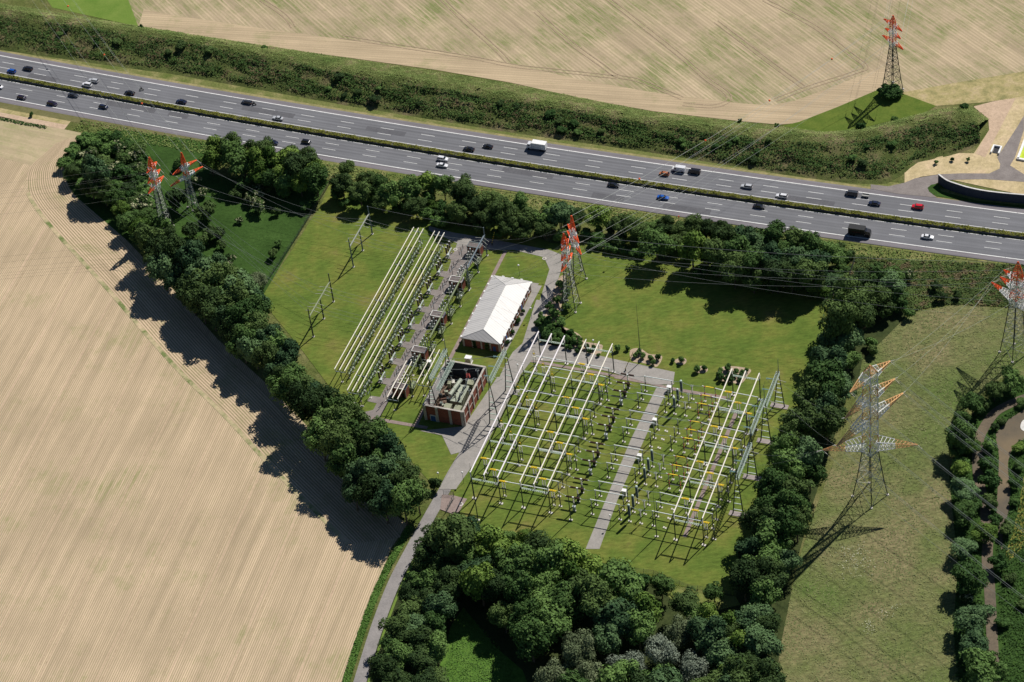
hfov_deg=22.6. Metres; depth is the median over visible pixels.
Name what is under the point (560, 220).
tree
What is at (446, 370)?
lattice gantry beam
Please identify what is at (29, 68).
car
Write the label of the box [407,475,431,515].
tree
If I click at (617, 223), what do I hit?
tree
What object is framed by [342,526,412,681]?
verge herbs
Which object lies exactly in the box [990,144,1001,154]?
concrete shaft
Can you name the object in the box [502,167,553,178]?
asphalt patch
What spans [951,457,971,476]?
tree
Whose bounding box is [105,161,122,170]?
bush
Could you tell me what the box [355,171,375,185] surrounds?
tree
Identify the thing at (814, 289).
tree
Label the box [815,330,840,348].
tree
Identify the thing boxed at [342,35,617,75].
tractor track
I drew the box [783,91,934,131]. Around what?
grass patch
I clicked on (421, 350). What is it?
brick block
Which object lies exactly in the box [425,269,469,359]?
yard gantry
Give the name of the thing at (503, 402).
busbar
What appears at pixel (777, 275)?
tree
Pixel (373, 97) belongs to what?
bush
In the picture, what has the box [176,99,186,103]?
car
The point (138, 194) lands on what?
bush
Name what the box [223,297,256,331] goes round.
tree
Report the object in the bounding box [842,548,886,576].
blossom patch
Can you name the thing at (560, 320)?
bush
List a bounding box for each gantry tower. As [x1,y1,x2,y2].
[427,369,436,405]
[443,334,454,378]
[487,370,499,424]
[503,336,515,392]
[728,458,743,516]
[743,430,761,480]
[756,395,770,444]
[770,368,788,409]
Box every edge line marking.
[0,55,1023,213]
[0,72,1023,232]
[0,97,1022,259]
[4,80,1023,240]
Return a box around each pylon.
[146,157,174,228]
[170,152,202,211]
[561,233,581,312]
[567,215,587,282]
[823,360,917,508]
[882,15,903,89]
[991,261,1023,362]
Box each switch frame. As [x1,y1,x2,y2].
[409,378,416,391]
[419,359,427,372]
[428,341,436,353]
[438,323,445,336]
[447,306,455,318]
[456,289,464,301]
[465,271,473,281]
[474,254,482,265]
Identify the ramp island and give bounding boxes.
[928,184,1023,207]
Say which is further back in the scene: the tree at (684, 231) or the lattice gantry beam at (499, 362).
the tree at (684, 231)
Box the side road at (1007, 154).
[997,116,1023,164]
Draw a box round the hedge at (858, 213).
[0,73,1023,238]
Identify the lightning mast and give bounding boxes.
[469,463,479,520]
[566,480,572,520]
[636,307,642,361]
[653,496,658,536]
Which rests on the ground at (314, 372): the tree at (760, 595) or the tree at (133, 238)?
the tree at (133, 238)
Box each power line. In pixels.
[34,3,167,182]
[64,1,179,150]
[154,180,307,306]
[167,174,302,307]
[501,380,742,425]
[508,370,747,414]
[512,359,742,402]
[570,234,995,261]
[570,252,989,271]
[570,262,994,279]
[572,273,989,286]
[573,17,890,214]
[573,19,883,227]
[574,240,1023,290]
[576,247,1010,301]
[582,38,878,223]
[586,33,899,251]
[586,256,1021,319]
[593,52,899,248]
[595,57,875,234]
[597,33,878,209]
[827,454,1022,613]
[839,446,1023,596]
[847,455,1020,596]
[850,420,1021,558]
[852,424,1022,561]
[853,393,1022,528]
[855,397,1023,531]
[891,360,1021,463]
[898,368,1021,465]
[898,380,1021,478]
[899,383,1021,480]
[905,393,1021,486]
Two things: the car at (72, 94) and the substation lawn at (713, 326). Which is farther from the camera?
the car at (72, 94)
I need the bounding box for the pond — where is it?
[996,410,1023,549]
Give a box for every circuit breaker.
[378,365,385,383]
[388,345,395,363]
[397,328,405,346]
[407,311,414,328]
[417,293,424,311]
[426,276,433,294]
[435,258,442,275]
[445,241,452,258]
[565,495,580,511]
[569,486,584,502]
[573,477,588,493]
[581,459,596,474]
[585,450,600,465]
[589,441,604,457]
[597,423,612,439]
[601,414,616,430]
[605,407,619,422]
[613,389,627,404]
[616,381,630,396]
[620,373,634,388]
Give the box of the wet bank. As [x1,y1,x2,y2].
[949,386,1023,681]
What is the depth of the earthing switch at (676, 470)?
889.33 m
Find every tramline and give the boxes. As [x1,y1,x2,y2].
[0,172,26,215]
[0,227,45,304]
[0,228,49,312]
[0,298,112,504]
[165,465,263,681]
[225,504,301,681]
[230,505,306,681]
[290,545,346,681]
[296,554,347,681]
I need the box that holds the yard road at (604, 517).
[586,383,673,548]
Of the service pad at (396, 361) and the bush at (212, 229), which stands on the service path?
the service pad at (396, 361)
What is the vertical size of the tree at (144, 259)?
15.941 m
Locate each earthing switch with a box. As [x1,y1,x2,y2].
[666,473,681,491]
[670,464,685,482]
[673,455,688,473]
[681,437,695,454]
[684,428,699,446]
[688,420,702,438]
[695,402,710,420]
[698,394,713,411]
[702,385,716,403]
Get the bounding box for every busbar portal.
[470,473,502,504]
[488,436,520,466]
[506,399,536,430]
[520,482,552,513]
[522,366,552,396]
[537,335,568,364]
[537,444,569,475]
[554,409,585,439]
[570,374,601,404]
[585,342,615,372]
[673,514,705,546]
[688,476,720,507]
[703,440,734,470]
[718,403,748,434]
[731,369,760,400]
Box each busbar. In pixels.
[334,227,413,369]
[339,228,418,370]
[344,228,423,370]
[347,231,434,390]
[352,231,439,391]
[357,232,444,392]
[387,360,406,396]
[392,361,411,397]
[416,348,434,382]
[421,349,439,383]
[469,331,538,472]
[483,333,551,475]
[497,335,564,477]
[519,339,586,481]
[533,341,599,484]
[547,343,612,487]
[673,368,731,513]
[687,371,745,515]
[702,373,759,518]
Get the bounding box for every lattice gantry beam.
[429,349,446,380]
[436,359,454,390]
[485,350,510,382]
[729,442,758,479]
[744,398,770,435]
[758,371,783,407]
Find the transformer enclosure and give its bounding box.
[422,360,487,426]
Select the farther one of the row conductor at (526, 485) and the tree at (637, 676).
the row conductor at (526, 485)
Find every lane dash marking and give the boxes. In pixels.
[2,67,1002,223]
[5,62,1009,218]
[16,93,995,248]
[24,89,996,242]
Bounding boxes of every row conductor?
[486,458,530,466]
[497,470,538,477]
[503,423,545,430]
[505,481,549,489]
[513,434,555,441]
[520,389,563,396]
[522,445,561,452]
[529,399,570,406]
[536,356,578,363]
[545,366,587,373]
[590,499,619,504]
[594,489,623,495]
[652,510,701,521]
[656,501,691,509]
[694,439,729,446]
[709,405,744,412]
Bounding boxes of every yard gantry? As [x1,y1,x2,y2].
[306,273,334,337]
[347,206,373,267]
[408,354,424,396]
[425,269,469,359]
[463,227,487,289]
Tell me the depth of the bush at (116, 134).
1057.91 m
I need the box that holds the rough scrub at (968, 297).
[848,254,1023,310]
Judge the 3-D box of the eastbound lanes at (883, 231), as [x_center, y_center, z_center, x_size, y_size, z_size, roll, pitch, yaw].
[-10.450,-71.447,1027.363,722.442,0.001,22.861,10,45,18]
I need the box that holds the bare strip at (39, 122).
[0,112,66,128]
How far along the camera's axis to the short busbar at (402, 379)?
929.77 m
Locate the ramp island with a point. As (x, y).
(934, 189)
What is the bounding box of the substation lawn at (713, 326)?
[264,183,854,594]
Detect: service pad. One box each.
[367,396,379,402]
[378,377,389,383]
[388,358,399,364]
[397,341,408,347]
[407,323,418,329]
[416,306,427,311]
[425,289,436,295]
[435,271,446,276]
[444,253,455,259]
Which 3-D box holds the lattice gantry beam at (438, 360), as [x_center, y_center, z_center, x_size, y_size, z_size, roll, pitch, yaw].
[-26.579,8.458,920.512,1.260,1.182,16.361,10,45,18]
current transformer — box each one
[627,504,631,521]
[631,494,635,512]
[635,485,639,503]
[643,467,646,484]
[647,458,650,475]
[650,449,654,467]
[673,396,676,414]
[676,388,679,406]
[680,380,683,397]
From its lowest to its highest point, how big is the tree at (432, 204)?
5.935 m
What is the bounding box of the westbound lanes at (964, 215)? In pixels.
[0,56,1023,231]
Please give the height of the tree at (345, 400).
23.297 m
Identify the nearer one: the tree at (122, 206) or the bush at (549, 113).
the tree at (122, 206)
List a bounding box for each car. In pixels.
[7,68,16,73]
[17,94,26,99]
[22,66,32,70]
[46,100,57,105]
[68,92,78,97]
[82,82,92,87]
[88,78,98,82]
[98,104,108,108]
[124,90,134,95]
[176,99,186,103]
[241,99,252,104]
[272,115,283,120]
[301,139,311,144]
[436,162,447,167]
[437,155,448,161]
[463,146,474,151]
[482,144,492,148]
[607,182,619,187]
[657,194,668,199]
[659,171,669,176]
[741,184,752,188]
[753,203,765,209]
[776,193,787,198]
[868,200,880,205]
[911,203,923,209]
[921,234,933,239]
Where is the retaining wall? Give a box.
[938,174,1023,203]
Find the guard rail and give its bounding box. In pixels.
[477,185,1021,265]
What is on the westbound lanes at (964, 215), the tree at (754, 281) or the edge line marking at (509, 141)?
the edge line marking at (509, 141)
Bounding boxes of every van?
[671,164,685,172]
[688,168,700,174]
[845,190,857,196]
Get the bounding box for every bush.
[56,156,73,168]
[62,153,71,157]
[62,171,79,180]
[64,144,80,153]
[70,152,81,160]
[75,132,93,145]
[75,139,89,147]
[75,178,83,190]
[76,148,98,158]
[88,146,97,155]
[89,135,102,141]
[91,140,102,150]
[94,129,111,141]
[95,153,114,163]
[99,140,116,155]
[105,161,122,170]
[107,130,122,142]
[111,164,132,179]
[111,179,123,188]
[112,37,122,44]
[112,138,126,152]
[113,151,129,162]
[115,149,130,163]
[118,178,137,191]
[123,138,133,150]
[124,191,145,209]
[125,148,144,162]
[125,189,139,197]
[126,170,140,179]
[128,194,153,210]
[130,142,146,150]
[133,161,143,170]
[134,175,146,182]
[135,180,150,190]
[136,152,149,162]
[136,163,153,177]
[140,187,152,196]
[147,193,161,208]
[150,215,170,228]
[164,188,186,209]
[165,49,172,54]
[172,156,184,169]
[175,40,186,49]
[181,221,198,238]
[186,174,202,185]
[193,200,215,220]
[194,232,209,245]
[198,187,206,196]
[201,225,222,239]
[205,45,214,53]
[216,239,226,248]
[225,253,235,266]
[228,187,242,197]
[234,216,242,223]
[235,176,250,190]
[243,191,252,203]
[248,188,264,197]
[249,184,264,189]
[249,195,264,211]
[268,248,278,257]
[271,207,280,213]
[274,239,281,246]
[299,201,311,210]
[331,189,340,198]
[334,73,344,80]
[338,198,349,205]
[353,89,361,94]
[368,94,381,101]
[392,204,401,212]
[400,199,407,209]
[417,207,433,217]
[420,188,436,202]
[428,477,442,489]
[429,215,437,225]
[432,209,439,216]
[433,216,448,227]
[436,199,446,210]
[440,210,452,220]
[455,213,469,222]
[464,217,472,227]
[472,222,485,233]
[490,227,503,237]
[497,99,504,105]
[533,320,541,326]
[538,324,545,332]
[541,332,548,339]
[543,319,552,325]
[544,109,555,118]
[544,301,553,309]
[548,308,560,317]
[549,331,556,338]
[550,337,560,344]
[552,295,561,302]
[553,227,567,241]
[555,116,562,122]
[555,280,565,287]
[555,316,565,326]
[556,126,566,132]
[557,332,563,337]
[560,288,569,297]
[561,334,569,342]
[563,303,570,309]
[566,329,573,335]
[569,119,579,125]
[569,339,576,344]
[573,129,582,134]
[580,227,591,236]
[587,240,594,247]
[590,231,604,241]
[594,225,602,231]
[594,239,606,249]
[597,128,605,133]
[604,220,614,234]
[604,243,613,250]
[612,231,626,245]
[612,244,620,253]
[614,344,619,350]
[619,245,628,254]
[628,248,637,255]
[636,249,645,256]
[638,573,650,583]
[655,354,660,359]
[658,249,673,257]
[677,137,684,142]
[678,356,684,362]
[692,266,707,278]
[694,365,700,371]
[708,262,721,275]
[712,143,718,148]
[718,373,723,379]
[724,363,730,369]
[744,282,756,291]
[746,155,757,163]
[765,280,782,292]
[788,282,804,290]
[805,287,820,297]
[824,266,833,273]
[836,242,845,248]
[848,249,854,258]
[855,122,865,129]
[858,159,868,165]
[863,337,877,345]
[867,344,877,356]
[874,298,896,317]
[876,83,891,92]
[880,87,896,98]
[886,140,897,146]
[890,83,899,89]
[890,116,898,120]
[892,88,903,97]
[895,299,908,312]
[902,308,915,316]
[903,268,913,279]
[930,280,942,290]
[934,291,947,299]
[950,456,970,468]
[952,290,961,297]
[959,103,968,108]
[959,591,976,603]
[970,494,983,507]
[976,456,993,471]
[977,469,1001,488]
[978,397,991,409]
[981,438,996,450]
[982,492,997,511]
[987,552,1007,571]
[988,513,1003,526]
[990,423,999,429]
[993,616,1011,626]
[995,417,1006,425]
[999,518,1012,534]
[1003,572,1016,582]
[1006,479,1020,488]
[1008,498,1020,505]
[1016,594,1023,608]
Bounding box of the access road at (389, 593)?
[353,381,517,681]
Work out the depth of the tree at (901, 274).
943.06 m
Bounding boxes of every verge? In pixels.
[0,102,201,140]
[23,53,1023,205]
[201,139,1023,280]
[368,562,412,681]
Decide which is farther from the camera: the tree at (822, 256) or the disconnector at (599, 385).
the tree at (822, 256)
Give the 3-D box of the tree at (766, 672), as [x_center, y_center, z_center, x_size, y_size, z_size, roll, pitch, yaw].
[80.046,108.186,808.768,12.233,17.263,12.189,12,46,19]
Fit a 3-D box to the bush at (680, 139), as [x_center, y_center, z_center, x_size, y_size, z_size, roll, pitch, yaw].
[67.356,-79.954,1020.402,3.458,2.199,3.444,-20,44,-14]
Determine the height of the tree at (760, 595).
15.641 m
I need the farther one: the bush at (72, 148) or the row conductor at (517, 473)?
the bush at (72, 148)
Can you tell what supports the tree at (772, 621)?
on the woodland floor
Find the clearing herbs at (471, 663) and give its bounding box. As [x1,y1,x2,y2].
[443,610,518,681]
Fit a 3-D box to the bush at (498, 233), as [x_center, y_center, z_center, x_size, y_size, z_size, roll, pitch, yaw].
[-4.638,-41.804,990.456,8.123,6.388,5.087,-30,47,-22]
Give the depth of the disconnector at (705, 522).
864.67 m
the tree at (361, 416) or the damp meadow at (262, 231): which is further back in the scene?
the damp meadow at (262, 231)
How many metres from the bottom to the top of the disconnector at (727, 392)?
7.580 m
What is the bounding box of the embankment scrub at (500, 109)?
[0,14,980,178]
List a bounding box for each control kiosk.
[427,359,432,366]
[464,355,472,363]
[621,488,626,495]
[637,453,641,460]
[652,417,656,424]
[666,385,671,392]
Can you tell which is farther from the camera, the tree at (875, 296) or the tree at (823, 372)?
the tree at (875, 296)
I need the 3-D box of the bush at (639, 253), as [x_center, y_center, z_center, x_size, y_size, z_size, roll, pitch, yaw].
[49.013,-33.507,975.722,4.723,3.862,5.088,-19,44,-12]
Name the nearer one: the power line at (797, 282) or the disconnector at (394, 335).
the power line at (797, 282)
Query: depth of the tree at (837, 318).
911.17 m
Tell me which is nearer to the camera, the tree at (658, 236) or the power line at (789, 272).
the power line at (789, 272)
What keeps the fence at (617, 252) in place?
on the substation lawn at (713, 326)
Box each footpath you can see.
[371,416,427,428]
[415,251,506,424]
[531,360,648,383]
[614,377,726,398]
[683,413,736,536]
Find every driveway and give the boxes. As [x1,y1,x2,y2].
[429,226,563,300]
[439,300,674,488]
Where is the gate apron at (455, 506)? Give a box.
[440,494,466,513]
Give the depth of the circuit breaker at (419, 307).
964.27 m
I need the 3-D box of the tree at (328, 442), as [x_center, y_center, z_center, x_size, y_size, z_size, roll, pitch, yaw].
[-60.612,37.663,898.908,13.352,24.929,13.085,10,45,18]
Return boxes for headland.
[0,116,80,165]
[27,134,400,543]
[139,9,887,124]
[902,72,1023,105]
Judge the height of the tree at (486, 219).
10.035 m
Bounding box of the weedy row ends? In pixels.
[26,192,349,544]
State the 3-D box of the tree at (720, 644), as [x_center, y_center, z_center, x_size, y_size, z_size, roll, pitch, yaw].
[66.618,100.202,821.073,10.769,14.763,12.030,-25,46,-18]
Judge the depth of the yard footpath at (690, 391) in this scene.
920.40 m
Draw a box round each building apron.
[503,285,540,353]
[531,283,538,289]
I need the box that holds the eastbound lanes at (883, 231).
[0,80,1023,259]
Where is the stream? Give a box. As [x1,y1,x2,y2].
[972,394,1023,681]
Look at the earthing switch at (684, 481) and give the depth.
885.79 m
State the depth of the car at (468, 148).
1033.18 m
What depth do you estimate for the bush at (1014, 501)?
863.63 m
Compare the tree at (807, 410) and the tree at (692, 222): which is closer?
the tree at (807, 410)
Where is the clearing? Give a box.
[440,607,526,681]
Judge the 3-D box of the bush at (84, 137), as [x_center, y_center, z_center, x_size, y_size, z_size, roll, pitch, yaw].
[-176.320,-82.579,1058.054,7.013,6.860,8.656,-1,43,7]
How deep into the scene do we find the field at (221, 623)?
897.63 m
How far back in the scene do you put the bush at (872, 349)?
922.89 m
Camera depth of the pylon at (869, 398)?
851.46 m
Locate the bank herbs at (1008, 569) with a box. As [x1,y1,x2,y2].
[949,383,1023,681]
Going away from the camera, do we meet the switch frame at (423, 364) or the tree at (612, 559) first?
the tree at (612, 559)
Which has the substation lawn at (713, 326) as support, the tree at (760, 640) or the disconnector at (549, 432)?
the disconnector at (549, 432)
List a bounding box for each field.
[0,129,405,681]
[47,0,137,25]
[129,0,1023,124]
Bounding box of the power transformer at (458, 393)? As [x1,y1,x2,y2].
[444,378,473,410]
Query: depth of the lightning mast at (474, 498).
877.53 m
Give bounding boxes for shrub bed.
[540,275,571,346]
[540,324,602,354]
[630,348,661,366]
[675,358,686,364]
[697,366,707,372]
[717,366,750,383]
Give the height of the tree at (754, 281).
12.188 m
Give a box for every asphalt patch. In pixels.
[27,73,57,81]
[106,100,156,112]
[167,112,188,118]
[241,105,294,117]
[365,126,405,135]
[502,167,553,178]
[591,192,624,201]
[662,203,710,214]
[787,195,834,205]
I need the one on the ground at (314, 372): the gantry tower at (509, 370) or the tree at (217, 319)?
the tree at (217, 319)
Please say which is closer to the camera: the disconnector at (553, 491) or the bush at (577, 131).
the disconnector at (553, 491)
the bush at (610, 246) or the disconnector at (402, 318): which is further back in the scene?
the bush at (610, 246)
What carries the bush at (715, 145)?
on the embankment
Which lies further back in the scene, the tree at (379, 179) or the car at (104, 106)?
the car at (104, 106)
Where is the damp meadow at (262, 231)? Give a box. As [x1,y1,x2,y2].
[153,174,327,292]
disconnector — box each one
[348,363,354,378]
[352,353,358,368]
[358,344,364,359]
[359,386,365,401]
[362,335,368,350]
[368,326,374,341]
[369,367,375,382]
[378,308,384,323]
[379,348,385,363]
[382,299,388,314]
[384,339,390,354]
[389,330,395,345]
[397,273,403,287]
[399,312,405,327]
[402,264,407,278]
[403,303,409,318]
[418,239,422,253]
[419,277,424,291]
[481,457,488,473]
[489,468,497,484]
[500,417,504,438]
[500,480,506,496]
[509,428,514,449]
[516,383,521,404]
[518,439,523,460]
[526,395,530,414]
[530,466,538,482]
[532,350,537,370]
[535,404,539,425]
[539,477,546,494]
[541,362,546,381]
[546,430,553,447]
[549,489,556,505]
[551,371,555,391]
[555,441,562,458]
[562,396,570,412]
[564,453,573,469]
[571,406,578,423]
[577,363,584,379]
[581,417,588,433]
[587,373,593,389]
[598,384,603,399]
[681,497,688,514]
[692,509,698,525]
[696,460,703,477]
[703,521,709,537]
[706,471,713,488]
[710,425,717,441]
[716,484,723,500]
[720,436,727,452]
[724,390,731,407]
[733,447,738,463]
[734,401,740,417]
[745,412,752,428]
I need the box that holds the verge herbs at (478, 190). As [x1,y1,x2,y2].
[74,120,955,269]
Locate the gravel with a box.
[0,50,1023,208]
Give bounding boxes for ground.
[0,0,1023,681]
[0,78,1023,239]
[67,130,209,242]
[905,96,1023,193]
[974,98,1015,156]
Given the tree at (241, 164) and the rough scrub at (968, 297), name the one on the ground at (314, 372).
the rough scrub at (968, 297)
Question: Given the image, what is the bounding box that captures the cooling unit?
[447,378,452,388]
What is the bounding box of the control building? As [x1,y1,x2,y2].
[460,275,531,351]
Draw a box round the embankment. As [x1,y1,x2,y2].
[0,4,988,183]
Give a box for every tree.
[64,160,80,179]
[75,158,84,174]
[79,177,98,199]
[80,154,111,187]
[89,177,112,206]
[101,186,125,204]
[110,199,130,215]
[116,208,141,231]
[128,216,149,234]
[129,222,145,243]
[134,222,165,249]
[138,207,158,218]
[141,236,157,262]
[142,253,152,263]
[145,252,175,290]
[152,233,185,262]
[156,257,183,279]
[162,224,175,237]
[164,266,184,293]
[173,274,200,315]
[174,238,205,267]
[182,283,207,323]
[184,255,215,283]
[187,267,215,293]
[194,283,226,330]
[197,148,222,175]
[204,262,242,289]
[205,134,223,157]
[209,304,228,329]
[211,252,227,265]
[216,278,248,306]
[217,131,242,153]
[218,317,240,341]
[219,139,240,174]
[220,268,261,300]
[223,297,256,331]
[225,289,249,307]
[225,323,256,363]
[227,146,253,177]
[235,336,262,368]
[237,293,274,313]
[240,139,255,150]
[243,145,271,171]
[243,310,269,329]
[247,160,271,186]
[247,271,267,286]
[249,287,271,307]
[250,340,278,374]
[253,135,275,153]
[253,328,265,340]
[257,322,280,344]
[259,165,275,191]
[261,146,281,166]
[263,350,296,377]
[265,361,306,408]
[266,328,286,348]
[270,147,298,175]
[272,364,287,379]
[273,169,292,191]
[275,338,300,363]
[277,144,298,154]
[281,373,318,397]
[282,150,315,176]
[285,380,321,424]
[290,171,307,196]
[298,146,317,160]
[299,162,330,196]
[299,415,330,461]
[303,157,325,177]
[307,379,328,398]
[310,383,347,413]
[311,405,331,420]
[317,423,353,458]
[318,404,354,433]
[323,396,346,408]
[324,442,363,477]
[329,172,353,197]
[334,394,362,416]
[338,160,355,174]
[340,473,358,510]
[345,452,380,480]
[346,180,370,206]
[347,418,369,439]
[350,409,370,426]
[351,422,380,457]
[353,470,382,515]
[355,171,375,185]
[357,462,381,479]
[364,447,384,460]
[366,415,387,451]
[366,478,396,523]
[366,653,399,680]
[369,173,386,196]
[372,194,389,212]
[374,458,401,488]
[375,180,405,209]
[375,426,406,455]
[377,634,408,649]
[378,610,410,641]
[380,666,413,681]
[381,637,413,669]
[382,449,411,465]
[383,460,422,476]
[384,479,425,524]
[387,465,419,489]
[395,624,434,649]
[396,580,420,602]
[397,174,422,199]
[397,594,425,619]
[400,612,429,641]
[403,196,428,217]
[404,642,437,671]
[406,568,438,589]
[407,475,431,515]
[410,666,437,681]
[411,542,448,575]
[414,523,444,548]
[416,629,449,664]
[416,663,448,681]
[417,170,436,190]
[418,585,438,601]
[421,589,459,624]
[422,610,446,636]
[425,512,476,556]
[426,199,438,209]
[431,175,454,199]
[432,565,463,602]
[434,532,472,563]
[434,560,460,579]
[445,201,468,225]
[448,172,474,200]
[452,542,483,565]
[455,558,475,578]
[457,554,496,573]
[458,189,482,211]
[458,560,495,605]
[465,516,481,542]
[467,209,484,222]
[473,523,511,558]
[476,189,503,210]
[479,208,496,228]
[480,568,511,604]
[485,537,522,561]
[487,599,514,632]
[488,196,519,222]
[489,564,505,574]
[492,541,529,574]
[496,215,518,238]
[499,564,533,603]
[502,529,516,540]
[507,596,539,626]
[507,616,553,661]
[511,191,529,210]
[511,544,550,576]
[513,206,539,232]
[513,223,533,240]
[515,528,530,544]
[515,585,551,614]
[516,603,571,645]
[523,529,550,551]
[527,569,557,594]
[531,202,554,222]
[532,540,567,584]
[532,655,570,681]
[533,219,556,238]
[544,203,575,228]
[544,536,590,575]
[545,538,564,546]
[545,580,585,623]
[550,201,569,228]
[553,559,586,588]
[556,668,589,681]
[561,627,596,670]
[562,217,579,232]
[566,565,604,605]
[570,207,585,221]
[570,659,602,681]
[575,573,617,616]
[577,554,603,579]
[583,205,610,227]
[591,596,641,640]
[592,621,625,655]
[595,659,639,681]
[597,557,646,601]
[601,557,625,588]
[603,649,647,671]
[610,212,632,233]
[623,608,656,648]
[624,216,646,237]
[624,591,663,628]
[626,667,652,681]
[637,226,676,262]
[640,663,679,676]
[643,633,681,666]
[645,219,657,229]
[647,664,683,681]
[648,571,676,598]
[656,214,674,232]
[663,612,693,649]
[668,585,700,621]
[669,234,682,252]
[670,220,685,234]
[677,225,692,241]
[677,229,705,269]
[679,648,710,681]
[683,213,703,231]
[683,605,698,619]
[685,615,726,651]
[690,669,723,681]
[697,602,718,619]
[700,218,718,236]
[701,237,733,275]
[701,634,737,656]
[702,581,723,601]
[702,645,733,670]
[711,224,739,247]
[714,220,732,229]
[715,662,752,681]
[716,234,755,256]
[716,656,745,672]
[717,673,733,681]
[719,251,747,288]
[720,610,735,627]
[720,623,737,647]
[723,652,764,681]
[728,224,755,244]
[728,557,762,601]
[728,616,751,632]
[729,629,750,648]
[730,555,757,565]
[731,610,754,629]
[733,533,763,556]
[734,646,762,657]
[738,504,779,534]
[738,602,773,621]
[740,621,785,658]
[741,249,770,274]
[741,268,768,293]
[741,542,782,575]
[746,231,766,251]
[746,555,790,590]
[748,577,783,608]
[750,657,786,681]
[751,492,779,513]
[752,465,789,498]
[752,612,782,632]
[753,518,793,554]
[754,219,786,243]
[757,240,783,268]
[757,506,803,540]
[760,256,792,293]
[760,654,778,671]
[769,431,799,454]
[770,446,806,479]
[772,487,812,511]
[777,238,796,250]
[777,406,805,438]
[778,548,803,575]
[781,262,799,293]
[781,503,813,542]
[782,245,811,265]
[782,474,815,499]
[783,225,813,249]
[790,399,822,435]
[792,374,821,405]
[792,435,824,473]
[794,257,828,286]
[798,230,821,250]
[802,460,828,492]
[805,357,845,395]
[806,249,831,278]
[806,276,824,292]
[808,405,845,443]
[809,345,847,370]
[811,391,837,414]
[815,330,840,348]
[817,298,859,339]
[818,240,841,265]
[818,283,830,297]
[823,272,844,285]
[826,393,847,414]
[827,273,867,304]
[829,371,858,404]
[832,247,852,265]
[832,262,850,275]
[835,324,865,352]
[842,293,877,328]
[843,267,869,287]
[843,349,862,370]
[859,261,887,284]
[859,282,893,308]
[871,269,906,292]
[884,264,905,280]
[889,289,909,303]
[943,417,977,448]
[946,439,966,456]
[949,477,981,502]
[949,537,978,560]
[950,558,989,594]
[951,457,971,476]
[952,408,971,421]
[952,604,996,631]
[953,499,979,526]
[958,624,989,659]
[959,391,984,413]
[959,647,1009,681]
[964,438,981,453]
[970,521,998,543]
[984,380,1007,401]
[1000,364,1023,391]
[1012,441,1023,451]
[1013,459,1023,469]
[1016,397,1023,407]
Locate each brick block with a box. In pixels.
[391,382,409,397]
[411,345,428,361]
[430,310,446,325]
[448,275,465,290]
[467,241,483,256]
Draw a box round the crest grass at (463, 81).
[0,3,988,142]
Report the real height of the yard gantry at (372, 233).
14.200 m
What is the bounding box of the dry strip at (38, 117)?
[0,108,70,124]
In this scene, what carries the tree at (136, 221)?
on the scrub ground at (167, 155)
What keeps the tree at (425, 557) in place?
on the woodland floor
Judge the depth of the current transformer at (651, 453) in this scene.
891.24 m
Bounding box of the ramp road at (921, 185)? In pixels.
[871,163,1023,197]
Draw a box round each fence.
[261,174,332,291]
[584,245,670,260]
[632,567,703,589]
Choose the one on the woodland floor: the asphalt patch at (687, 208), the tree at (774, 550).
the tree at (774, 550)
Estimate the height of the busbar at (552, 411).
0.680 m
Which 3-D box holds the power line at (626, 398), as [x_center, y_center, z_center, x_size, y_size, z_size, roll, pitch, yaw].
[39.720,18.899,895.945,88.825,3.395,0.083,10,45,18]
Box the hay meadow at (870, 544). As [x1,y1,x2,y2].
[778,305,1023,681]
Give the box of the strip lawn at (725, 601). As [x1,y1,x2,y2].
[668,585,739,610]
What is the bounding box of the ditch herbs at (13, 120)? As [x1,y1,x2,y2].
[0,117,45,128]
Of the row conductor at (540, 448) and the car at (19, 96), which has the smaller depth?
the row conductor at (540, 448)
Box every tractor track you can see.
[260,1,291,27]
[265,0,294,25]
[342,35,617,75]
[342,38,616,78]
[440,0,506,62]
[446,0,509,60]
[534,12,680,99]
[537,10,683,96]
[607,0,726,104]
[613,0,731,107]
[714,22,800,87]
[718,20,804,85]
[762,0,863,98]
[769,0,868,100]
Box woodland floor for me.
[367,290,905,681]
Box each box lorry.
[526,139,547,151]
[848,224,871,237]
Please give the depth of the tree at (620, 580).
836.45 m
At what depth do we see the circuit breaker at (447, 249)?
984.84 m
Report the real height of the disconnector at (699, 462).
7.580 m
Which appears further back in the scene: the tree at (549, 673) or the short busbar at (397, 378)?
the short busbar at (397, 378)
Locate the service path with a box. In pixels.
[366,239,496,419]
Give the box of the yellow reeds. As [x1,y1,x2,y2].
[1006,479,1023,559]
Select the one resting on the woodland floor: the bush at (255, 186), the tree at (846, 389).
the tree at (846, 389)
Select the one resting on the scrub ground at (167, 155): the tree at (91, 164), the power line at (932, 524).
the tree at (91, 164)
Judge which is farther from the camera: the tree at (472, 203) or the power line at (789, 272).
the tree at (472, 203)
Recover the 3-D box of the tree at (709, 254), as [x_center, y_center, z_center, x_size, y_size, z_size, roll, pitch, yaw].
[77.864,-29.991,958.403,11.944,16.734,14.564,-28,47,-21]
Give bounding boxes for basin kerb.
[1016,140,1023,160]
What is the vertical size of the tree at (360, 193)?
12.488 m
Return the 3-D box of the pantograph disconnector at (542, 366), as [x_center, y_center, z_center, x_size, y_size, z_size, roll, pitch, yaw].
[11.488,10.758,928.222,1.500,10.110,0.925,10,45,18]
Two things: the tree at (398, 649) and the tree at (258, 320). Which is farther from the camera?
the tree at (258, 320)

